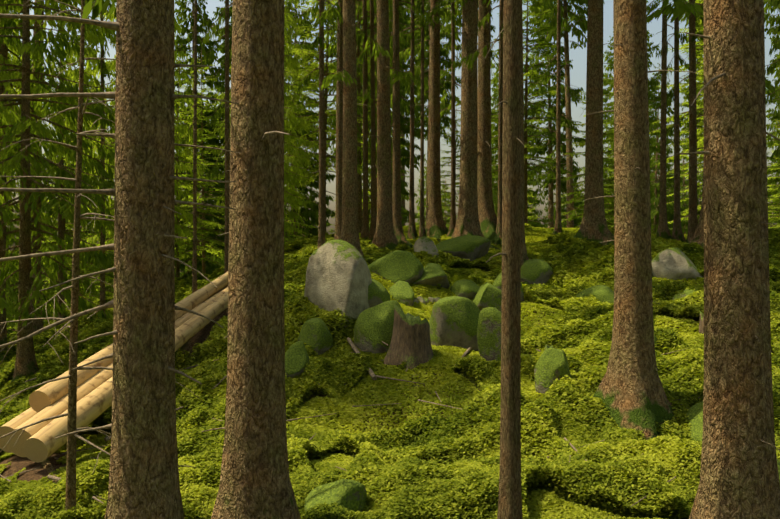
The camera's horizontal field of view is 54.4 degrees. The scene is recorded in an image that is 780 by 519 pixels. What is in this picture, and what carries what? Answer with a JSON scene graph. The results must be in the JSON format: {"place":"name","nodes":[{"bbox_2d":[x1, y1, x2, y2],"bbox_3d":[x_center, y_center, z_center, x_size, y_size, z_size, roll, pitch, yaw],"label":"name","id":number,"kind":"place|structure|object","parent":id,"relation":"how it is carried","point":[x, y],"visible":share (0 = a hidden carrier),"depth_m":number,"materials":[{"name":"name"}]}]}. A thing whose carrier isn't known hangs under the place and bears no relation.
{"place":"outdoors","nodes":[
{"label":"outdoors","id":0,"kind":"place"},
{"bbox_2d":[0,228,779,518],"bbox_3d":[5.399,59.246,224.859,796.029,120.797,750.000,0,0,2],"label":"ground","id":1,"kind":"structure","parent":0,"point":[18,463],"depth_m":10.25,"materials":[{"name":"plant"}]},
{"bbox_2d":[6,2,57,288],"bbox_3d":[-15.282,-5.783,27.510,5.951,23.502,5.506,0,0,19],"label":"spruce","id":2,"kind":"object","parent":1,"relation":"on","point":[8,236],"visible":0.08,"depth_m":28.10,"materials":[{"name":"green plant"}]},
{"bbox_2d":[6,196,57,326],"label":"spruce","id":3,"kind":"object","parent":1,"relation":"on","point":[16,293],"visible":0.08,"depth_m":52.27,"materials":[{"name":"green plant"}]},
{"bbox_2d":[7,0,81,332],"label":"spruce","id":4,"kind":"object","parent":1,"relation":"on","point":[37,325],"visible":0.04,"depth_m":20.81,"materials":[{"name":"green plant"}]},
{"bbox_2d":[0,0,114,395],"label":"spruce","id":5,"kind":"object","parent":1,"relation":"on","point":[25,269],"visible":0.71,"depth_m":15.13,"materials":[{"name":"green plant"}]},
{"bbox_2d":[0,0,115,361],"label":"spruce","id":6,"kind":"object","parent":1,"relation":"on","point":[5,87],"visible":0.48,"depth_m":18.99,"materials":[{"name":"green plant"}]},
{"bbox_2d":[43,4,73,321],"bbox_3d":[-9.382,-9.733,21.722,1.642,24.644,1.614,0,0,-44],"label":"spruce","id":7,"kind":"object","parent":1,"relation":"on","point":[61,234],"visible":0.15,"depth_m":21.59,"materials":[{"name":"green plant"}]},
{"bbox_2d":[7,36,113,308],"bbox_3d":[-12.407,-2.433,28.817,4.396,12.801,4.218,0,0,-22],"label":"young spruce","id":8,"kind":"object","parent":1,"relation":"on","point":[93,267],"visible":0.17,"depth_m":28.62,"materials":[{"name":"green plant"}]},
{"bbox_2d":[41,14,113,322],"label":"spruce","id":9,"kind":"object","parent":1,"relation":"on","point":[69,221],"depth_m":44.76,"materials":[{"name":"green plant"}]},
{"bbox_2d":[41,100,113,308],"bbox_3d":[-12.946,-1.208,31.466,4.396,12.801,4.218,0,0,16],"label":"young spruce","id":10,"kind":"object","parent":1,"relation":"on","point":[106,291],"visible":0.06,"depth_m":31.23,"materials":[{"name":"green plant"}]},
{"bbox_2d":[0,0,201,517],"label":"dead sapling","id":11,"kind":"object","parent":1,"relation":"on","point":[70,501],"visible":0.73,"depth_m":7.91,"materials":[{"name":"brown wood"}]},
{"bbox_2d":[86,72,115,293],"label":"spruce","id":12,"kind":"object","parent":1,"relation":"on","point":[112,283],"visible":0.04,"depth_m":49.93,"materials":[{"name":"green plant"}]},
{"bbox_2d":[98,2,114,318],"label":"spruce","id":13,"kind":"object","parent":1,"relation":"on","point":[102,64],"visible":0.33,"depth_m":20.59,"materials":[{"name":"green plant"}]},
{"bbox_2d":[0,285,227,452],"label":"peeled log","id":14,"kind":"object","parent":1,"relation":"on","point":[15,422],"visible":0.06,"depth_m":10.10,"materials":[{"name":"brown wood"}]},
{"bbox_2d":[7,286,227,457],"bbox_3d":[-3.964,1.358,13.612,0.414,0.401,8.336,0,13,10],"label":"peeled log","id":15,"kind":"object","parent":1,"relation":"on","point":[84,389],"visible":0.21,"depth_m":10.34,"materials":[{"name":"brown wood"}]},
{"bbox_2d":[29,272,227,411],"bbox_3d":[-4.080,1.075,13.973,0.349,0.343,7.651,0,13,11],"label":"peeled log","id":16,"kind":"object","parent":15,"relation":"on","point":[45,396],"visible":0.5,"depth_m":11.36,"materials":[{"name":"brown wood"}]},
{"bbox_2d":[23,291,227,462],"bbox_3d":[-3.754,1.501,12.607,0.348,0.347,6.977,0,14,10],"label":"peeled log","id":17,"kind":"object","parent":1,"relation":"on","point":[42,444],"visible":0.46,"depth_m":10.22,"materials":[{"name":"brown wood"}]},
{"bbox_2d":[64,0,209,257],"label":"spruce","id":18,"kind":"object","parent":1,"relation":"on","point":[182,128],"visible":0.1,"depth_m":25.23,"materials":[{"name":"green plant"}]},
{"bbox_2d":[81,0,238,518],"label":"spruce","id":19,"kind":"object","parent":1,"relation":"on","point":[144,476],"visible":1,"depth_m":5.38,"materials":[{"name":"brown plant"}]},
{"bbox_2d":[0,13,238,438],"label":"dead branches","id":20,"kind":"object","parent":19,"relation":"attached to","point":[115,27],"visible":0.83,"depth_m":5.44,"materials":[{"name":"brown wood"}]},
{"bbox_2d":[182,0,210,292],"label":"spruce","id":21,"kind":"object","parent":1,"relation":"on","point":[194,212],"visible":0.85,"depth_m":15.93,"materials":[{"name":"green plant"}]},
{"bbox_2d":[174,0,224,278],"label":"spruce","id":22,"kind":"object","parent":1,"relation":"on","point":[209,267],"visible":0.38,"depth_m":43.24,"materials":[{"name":"green plant"}]},
{"bbox_2d":[175,92,223,275],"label":"spruce","id":23,"kind":"object","parent":1,"relation":"on","point":[219,260],"visible":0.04,"depth_m":56.02,"materials":[{"name":"green plant"}]},
{"bbox_2d":[175,48,224,274],"bbox_3d":[-8.488,-3.088,33.754,4.218,12.801,4.396,0,0,-30],"label":"young spruce","id":24,"kind":"object","parent":1,"relation":"on","point":[202,197],"visible":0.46,"depth_m":33.90,"materials":[{"name":"green plant"}]},
{"bbox_2d":[175,45,224,277],"bbox_3d":[-7.738,-2.857,27.718,4.135,9.801,3.944,0,0,-33],"label":"young spruce","id":25,"kind":"object","parent":1,"relation":"on","point":[178,255],"visible":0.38,"depth_m":27.52,"materials":[{"name":"green plant"}]},
{"bbox_2d":[198,21,231,260],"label":"spruce","id":26,"kind":"object","parent":1,"relation":"on","point":[221,106],"visible":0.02,"depth_m":50.69,"materials":[{"name":"green plant"}]},
{"bbox_2d":[198,0,232,272],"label":"spruce","id":27,"kind":"object","parent":1,"relation":"on","point":[227,147],"visible":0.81,"depth_m":18.11,"materials":[{"name":"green plant"}]},
{"bbox_2d":[202,2,232,311],"bbox_3d":[-3.134,-11.874,15.825,1.603,27.044,1.515,0,0,32],"label":"spruce","id":28,"kind":"object","parent":1,"relation":"on","point":[212,32],"visible":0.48,"depth_m":15.73,"materials":[{"name":"green plant"}]},
{"bbox_2d":[213,0,231,127],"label":"spruce","id":29,"kind":"object","parent":1,"relation":"on","point":[221,32],"visible":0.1,"depth_m":38.01,"materials":[{"name":"green plant"}]},
{"bbox_2d":[210,0,318,236],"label":"spruce","id":30,"kind":"object","parent":1,"relation":"on","point":[294,121],"visible":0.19,"depth_m":24.34,"materials":[{"name":"green plant"}]},
{"bbox_2d":[202,0,327,518],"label":"spruce","id":31,"kind":"object","parent":1,"relation":"on","point":[255,482],"visible":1,"depth_m":6.75,"materials":[{"name":"brown plant"}]},
{"bbox_2d":[217,0,330,205],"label":"spruce","id":32,"kind":"object","parent":1,"relation":"on","point":[295,96],"visible":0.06,"depth_m":30.45,"materials":[{"name":"green plant"}]},
{"bbox_2d":[285,341,309,380],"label":"boulder","id":33,"kind":"object","parent":1,"relation":"on","point":[297,359],"visible":0.52,"depth_m":12.11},
{"bbox_2d":[284,120,316,244],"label":"young spruce","id":34,"kind":"object","parent":1,"relation":"on","point":[287,219],"visible":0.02,"depth_m":35.17,"materials":[{"name":"green plant"}]},
{"bbox_2d":[284,0,335,245],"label":"spruce","id":35,"kind":"object","parent":1,"relation":"on","point":[312,213],"visible":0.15,"depth_m":47.07,"materials":[{"name":"green plant"}]},
{"bbox_2d":[298,318,332,357],"bbox_3d":[-1.312,1.588,13.428,0.630,1.099,0.480,0,0,-47],"label":"boulder","id":36,"kind":"object","parent":1,"relation":"on","point":[315,334],"visible":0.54,"depth_m":13.29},
{"bbox_2d":[296,0,342,247],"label":"spruce","id":37,"kind":"object","parent":1,"relation":"on","point":[321,171],"visible":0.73,"depth_m":21.70,"materials":[{"name":"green plant"}]},
{"bbox_2d":[284,0,376,232],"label":"young spruce","id":38,"kind":"object","parent":1,"relation":"on","point":[332,111],"visible":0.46,"depth_m":27.39,"materials":[{"name":"green plant"}]},
{"bbox_2d":[297,0,370,239],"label":"spruce","id":39,"kind":"object","parent":1,"relation":"on","point":[339,119],"visible":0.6,"depth_m":22.27,"materials":[{"name":"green plant"}]},
{"bbox_2d":[304,479,367,518],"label":"boulder","id":40,"kind":"object","parent":1,"relation":"on","point":[349,494],"visible":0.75,"depth_m":7.55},
{"bbox_2d":[304,240,371,326],"bbox_3d":[-1.030,0.687,14.838,1.429,2.147,1.014,0,0,38],"label":"boulder","id":41,"kind":"object","parent":1,"relation":"on","point":[338,275],"visible":0.62,"depth_m":14.38,"materials":[{"name":"stone"}]},
{"bbox_2d":[304,0,389,263],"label":"spruce","id":42,"kind":"object","parent":1,"relation":"on","point":[349,230],"visible":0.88,"depth_m":18.06,"materials":[{"name":"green plant"}]},
{"bbox_2d":[295,0,427,232],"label":"spruce","id":43,"kind":"object","parent":1,"relation":"on","point":[403,81],"visible":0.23,"depth_m":30.73,"materials":[{"name":"green plant"}]},
{"bbox_2d":[311,0,417,250],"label":"spruce","id":44,"kind":"object","parent":1,"relation":"on","point":[384,236],"visible":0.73,"depth_m":21.65,"materials":[{"name":"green plant"}]},
{"bbox_2d":[355,0,375,239],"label":"spruce","id":45,"kind":"object","parent":1,"relation":"on","point":[366,98],"visible":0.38,"depth_m":22.38,"materials":[{"name":"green plant"}]},
{"bbox_2d":[356,0,376,242],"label":"spruce","id":46,"kind":"object","parent":1,"relation":"on","point":[373,180],"visible":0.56,"depth_m":22.31,"materials":[{"name":"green plant"}]},
{"bbox_2d":[330,1,426,229],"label":"spruce","id":47,"kind":"object","parent":1,"relation":"on","point":[404,153],"visible":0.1,"depth_m":41.36,"materials":[{"name":"green plant"}]},
{"bbox_2d":[354,300,402,355],"bbox_3d":[-0.175,1.343,13.736,0.949,1.191,0.917,0,0,-41],"label":"boulder","id":48,"kind":"object","parent":1,"relation":"on","point":[373,328],"visible":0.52,"depth_m":13.42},
{"bbox_2d":[368,279,389,307],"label":"boulder","id":49,"kind":"object","parent":1,"relation":"on","point":[378,293],"visible":0.48,"depth_m":14.66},
{"bbox_2d":[0,223,779,518],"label":"moss","id":50,"kind":"object","parent":1,"relation":"on","point":[380,463],"visible":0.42,"depth_m":10.87,"materials":[{"name":"green plant"}]},
{"bbox_2d":[361,72,419,224],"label":"young spruce","id":51,"kind":"object","parent":1,"relation":"on","point":[406,197],"visible":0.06,"depth_m":32.95,"materials":[{"name":"green plant"}]},
{"bbox_2d":[368,250,423,283],"bbox_3d":[0.152,0.318,17.415,1.407,1.059,1.004,0,0,-23],"label":"boulder","id":52,"kind":"object","parent":1,"relation":"on","point":[394,267],"visible":0.6,"depth_m":17.12,"materials":[{"name":"plant"}]},
{"bbox_2d":[355,0,441,247],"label":"spruce","id":53,"kind":"object","parent":1,"relation":"on","point":[396,209],"visible":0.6,"depth_m":22.64,"materials":[{"name":"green plant"}]},
{"bbox_2d":[389,281,414,305],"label":"boulder","id":54,"kind":"object","parent":1,"relation":"on","point":[402,292],"visible":0.65,"depth_m":16.29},
{"bbox_2d":[360,0,446,224],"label":"spruce","id":55,"kind":"object","parent":1,"relation":"on","point":[407,98],"visible":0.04,"depth_m":51.97,"materials":[{"name":"green plant"}]},
{"bbox_2d":[389,0,424,239],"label":"spruce","id":56,"kind":"object","parent":1,"relation":"on","point":[412,232],"visible":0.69,"depth_m":23.00,"materials":[{"name":"brown plant"}]},
{"bbox_2d":[384,305,432,370],"bbox_3d":[0.400,1.483,13.071,0.918,1.430,0.942,0,0,26],"label":"stump","id":57,"kind":"object","parent":1,"relation":"on","point":[410,344],"visible":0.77,"depth_m":12.82,"materials":[{"name":"brown wood"}]},
{"bbox_2d":[400,0,435,238],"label":"spruce","id":58,"kind":"object","parent":1,"relation":"on","point":[422,231],"visible":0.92,"depth_m":22.89,"materials":[{"name":"brown plant"}]},
{"bbox_2d":[415,162,426,225],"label":"spruce","id":59,"kind":"object","parent":1,"relation":"on","point":[418,207],"visible":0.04,"depth_m":81.14,"materials":[{"name":"green plant"}]},
{"bbox_2d":[414,236,438,257],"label":"boulder","id":60,"kind":"object","parent":1,"relation":"on","point":[424,243],"visible":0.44,"depth_m":20.27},
{"bbox_2d":[412,263,449,288],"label":"boulder","id":61,"kind":"object","parent":1,"relation":"on","point":[433,274],"visible":0.58,"depth_m":17.20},
{"bbox_2d":[403,0,461,224],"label":"spruce","id":62,"kind":"object","parent":1,"relation":"on","point":[445,82],"visible":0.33,"depth_m":46.58,"materials":[{"name":"green plant"}]},
{"bbox_2d":[399,0,472,241],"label":"spruce","id":63,"kind":"object","parent":1,"relation":"on","point":[436,227],"visible":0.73,"depth_m":23.90,"materials":[{"name":"brown plant"}]},
{"bbox_2d":[424,102,460,223],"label":"young spruce","id":64,"kind":"object","parent":1,"relation":"on","point":[449,172],"visible":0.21,"depth_m":41.71,"materials":[{"name":"green plant"}]},
{"bbox_2d":[429,296,479,350],"bbox_3d":[1.271,1.399,14.344,1.229,1.426,0.995,0,0,20],"label":"boulder","id":65,"kind":"object","parent":1,"relation":"on","point":[453,320],"visible":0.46,"depth_m":13.94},
{"bbox_2d":[447,1,461,236],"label":"spruce","id":66,"kind":"object","parent":1,"relation":"on","point":[453,190],"visible":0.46,"depth_m":23.64,"materials":[{"name":"brown plant"}]},
{"bbox_2d":[419,0,498,155],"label":"spruce","id":67,"kind":"object","parent":1,"relation":"on","point":[446,28],"visible":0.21,"depth_m":33.46,"materials":[{"name":"green plant"}]},
{"bbox_2d":[435,235,490,260],"bbox_3d":[2.044,-0.087,21.478,1.899,1.196,1.307,0,0,-30],"label":"boulder","id":68,"kind":"object","parent":1,"relation":"on","point":[471,247],"visible":0.44,"depth_m":20.98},
{"bbox_2d":[450,279,479,299],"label":"boulder","id":69,"kind":"object","parent":1,"relation":"on","point":[466,288],"visible":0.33,"depth_m":17.02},
{"bbox_2d":[440,0,500,249],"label":"spruce","id":70,"kind":"object","parent":1,"relation":"on","point":[467,222],"visible":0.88,"depth_m":22.98,"materials":[{"name":"brown plant"}]},
{"bbox_2d":[441,0,501,244],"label":"spruce","id":71,"kind":"object","parent":1,"relation":"on","point":[487,218],"visible":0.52,"depth_m":24.71,"materials":[{"name":"brown plant"}]},
{"bbox_2d":[472,282,501,311],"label":"boulder","id":72,"kind":"object","parent":1,"relation":"on","point":[488,295],"visible":0.38,"depth_m":16.35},
{"bbox_2d":[477,307,500,361],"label":"boulder","id":73,"kind":"object","parent":1,"relation":"on","point":[489,334],"visible":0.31,"depth_m":12.97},
{"bbox_2d":[477,0,502,237],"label":"spruce","id":74,"kind":"object","parent":1,"relation":"on","point":[500,144],"visible":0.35,"depth_m":24.35,"materials":[{"name":"brown plant"}]},
{"bbox_2d":[450,0,556,284],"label":"spruce","id":75,"kind":"object","parent":1,"relation":"on","point":[470,62],"visible":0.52,"depth_m":19.79,"materials":[{"name":"brown plant"}]},
{"bbox_2d":[485,0,526,518],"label":"spruce","id":76,"kind":"object","parent":1,"relation":"on","point":[510,500],"visible":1,"depth_m":5.82,"materials":[{"name":"brown plant"}]},
{"bbox_2d":[493,272,523,300],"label":"boulder","id":77,"kind":"object","parent":1,"relation":"on","point":[497,283],"visible":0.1,"depth_m":16.74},
{"bbox_2d":[491,66,537,226],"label":"spruce","id":78,"kind":"object","parent":1,"relation":"on","point":[495,144],"visible":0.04,"depth_m":61.47,"materials":[{"name":"green plant"}]},
{"bbox_2d":[492,90,551,227],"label":"spruce","id":79,"kind":"object","parent":1,"relation":"on","point":[534,223],"visible":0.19,"depth_m":44.23,"materials":[{"name":"green plant"}]},
{"bbox_2d":[491,0,581,223],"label":"young spruce","id":80,"kind":"object","parent":1,"relation":"on","point":[547,44],"visible":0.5,"depth_m":29.07,"materials":[{"name":"green plant"}]},
{"bbox_2d":[521,259,553,284],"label":"boulder","id":81,"kind":"object","parent":1,"relation":"on","point":[536,271],"visible":0.48,"depth_m":19.10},
{"bbox_2d":[534,347,570,394],"bbox_3d":[2.454,1.839,11.357,0.574,1.037,0.519,0,0,2],"label":"boulder","id":82,"kind":"object","parent":1,"relation":"on","point":[551,365],"visible":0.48,"depth_m":11.19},
{"bbox_2d":[523,0,584,227],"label":"spruce","id":83,"kind":"object","parent":1,"relation":"on","point":[549,185],"visible":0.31,"depth_m":53.69,"materials":[{"name":"green plant"}]},
{"bbox_2d":[541,0,577,234],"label":"spruce","id":84,"kind":"object","parent":1,"relation":"on","point":[558,225],"visible":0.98,"depth_m":24.89,"materials":[{"name":"brown plant"}]},
{"bbox_2d":[524,0,604,227],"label":"spruce","id":85,"kind":"object","parent":1,"relation":"on","point":[569,14],"visible":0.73,"depth_m":40.17,"materials":[{"name":"green plant"}]},
{"bbox_2d":[554,159,582,227],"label":"spruce","id":86,"kind":"object","parent":1,"relation":"on","point":[576,220],"visible":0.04,"depth_m":72.51,"materials":[{"name":"green plant"}]},
{"bbox_2d":[561,56,613,227],"bbox_3d":[8.908,-4.080,32.568,4.135,9.801,3.945,0,0,-40],"label":"young spruce","id":87,"kind":"object","parent":1,"relation":"on","point":[606,199],"visible":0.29,"depth_m":32.41,"materials":[{"name":"green plant"}]},
{"bbox_2d":[563,0,613,245],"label":"spruce","id":88,"kind":"object","parent":1,"relation":"on","point":[593,226],"visible":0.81,"depth_m":22.35,"materials":[{"name":"brown plant"}]},
{"bbox_2d":[576,285,613,303],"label":"boulder","id":89,"kind":"object","parent":1,"relation":"on","point":[602,293],"visible":0.27,"depth_m":16.55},
{"bbox_2d":[584,31,613,222],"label":"spruce","id":90,"kind":"object","parent":1,"relation":"on","point":[606,82],"visible":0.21,"depth_m":57.90,"materials":[{"name":"green plant"}]},
{"bbox_2d":[603,0,660,228],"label":"spruce","id":91,"kind":"object","parent":1,"relation":"on","point":[652,148],"visible":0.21,"depth_m":48.23,"materials":[{"name":"green plant"}]},
{"bbox_2d":[575,0,697,440],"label":"spruce","id":92,"kind":"object","parent":1,"relation":"on","point":[630,392],"visible":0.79,"depth_m":10.11,"materials":[{"name":"brown plant"}]},
{"bbox_2d":[650,117,673,230],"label":"spruce","id":93,"kind":"object","parent":1,"relation":"on","point":[658,173],"visible":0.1,"depth_m":85.12,"materials":[{"name":"green plant"}]},
{"bbox_2d":[648,63,683,234],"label":"spruce","id":94,"kind":"object","parent":1,"relation":"on","point":[654,199],"visible":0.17,"depth_m":67.88,"materials":[{"name":"green plant"}]},
{"bbox_2d":[648,0,688,238],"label":"spruce","id":95,"kind":"object","parent":1,"relation":"on","point":[663,231],"visible":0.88,"depth_m":22.63,"materials":[{"name":"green plant"}]},
{"bbox_2d":[646,0,702,241],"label":"spruce","id":96,"kind":"object","parent":1,"relation":"on","point":[677,233],"visible":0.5,"depth_m":22.82,"materials":[{"name":"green plant"}]},
{"bbox_2d":[652,248,702,279],"bbox_3d":[7.235,0.356,19.117,1.330,1.320,1.010,0,0,19],"label":"boulder","id":97,"kind":"object","parent":1,"relation":"on","point":[673,263],"visible":0.54,"depth_m":18.75,"materials":[{"name":"stone"}]},
{"bbox_2d":[658,0,702,240],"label":"spruce","id":98,"kind":"object","parent":1,"relation":"on","point":[692,215],"visible":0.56,"depth_m":22.40,"materials":[{"name":"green plant"}]},
{"bbox_2d":[667,126,698,234],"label":"spruce","id":99,"kind":"object","parent":1,"relation":"on","point":[685,184],"visible":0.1,"depth_m":77.87,"materials":[{"name":"green plant"}]},
{"bbox_2d":[666,57,703,223],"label":"young spruce","id":100,"kind":"object","parent":1,"relation":"on","point":[687,190],"visible":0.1,"depth_m":35.56,"materials":[{"name":"green plant"}]},
{"bbox_2d":[679,26,703,229],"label":"spruce","id":101,"kind":"object","parent":1,"relation":"on","point":[698,113],"visible":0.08,"depth_m":50.88,"materials":[{"name":"green plant"}]},
{"bbox_2d":[683,401,702,442],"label":"boulder","id":102,"kind":"object","parent":1,"relation":"on","point":[695,413],"visible":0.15,"depth_m":9.89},
{"bbox_2d":[647,0,779,248],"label":"spruce","id":103,"kind":"object","parent":1,"relation":"on","point":[681,8],"visible":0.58,"depth_m":20.03,"materials":[{"name":"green plant"}]},
{"bbox_2d":[650,0,779,174],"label":"young spruce","id":104,"kind":"object","parent":1,"relation":"on","point":[699,102],"visible":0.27,"depth_m":26.26,"materials":[{"name":"green plant"}]},
{"bbox_2d":[668,0,765,197],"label":"spruce","id":105,"kind":"object","parent":1,"relation":"on","point":[699,161],"depth_m":44.66,"materials":[{"name":"green plant"}]},
{"bbox_2d":[686,0,779,518],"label":"spruce","id":106,"kind":"object","parent":1,"relation":"on","point":[739,476],"visible":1,"depth_m":5.16,"materials":[{"name":"brown plant"}]},
{"bbox_2d":[764,0,779,157],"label":"spruce","id":107,"kind":"object","parent":1,"relation":"on","point":[773,30],"visible":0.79,"depth_m":32.79,"materials":[{"name":"green plant"}]},
{"bbox_2d":[765,20,779,227],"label":"spruce","id":108,"kind":"object","parent":1,"relation":"on","point":[775,115],"visible":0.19,"depth_m":54.03,"materials":[{"name":"green plant"}]},
{"bbox_2d":[765,0,779,160],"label":"spruce","id":109,"kind":"object","parent":1,"relation":"on","point":[770,69],"visible":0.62,"depth_m":20.66,"materials":[{"name":"green plant"}]},
{"bbox_2d":[766,146,779,228],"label":"young spruce","id":110,"kind":"object","parent":1,"relation":"on","point":[775,203],"visible":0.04,"depth_m":45.16,"materials":[{"name":"green plant"}]},
{"bbox_2d":[767,120,779,228],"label":"young spruce","id":111,"kind":"object","parent":1,"relation":"on","point":[771,211],"visible":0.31,"depth_m":42.48,"materials":[{"name":"green plant"}]},
{"bbox_2d":[6,0,779,332],"label":"sky","id":112,"kind":"structure","parent":0,"point":[577,74],"materials":[{"name":"white"}]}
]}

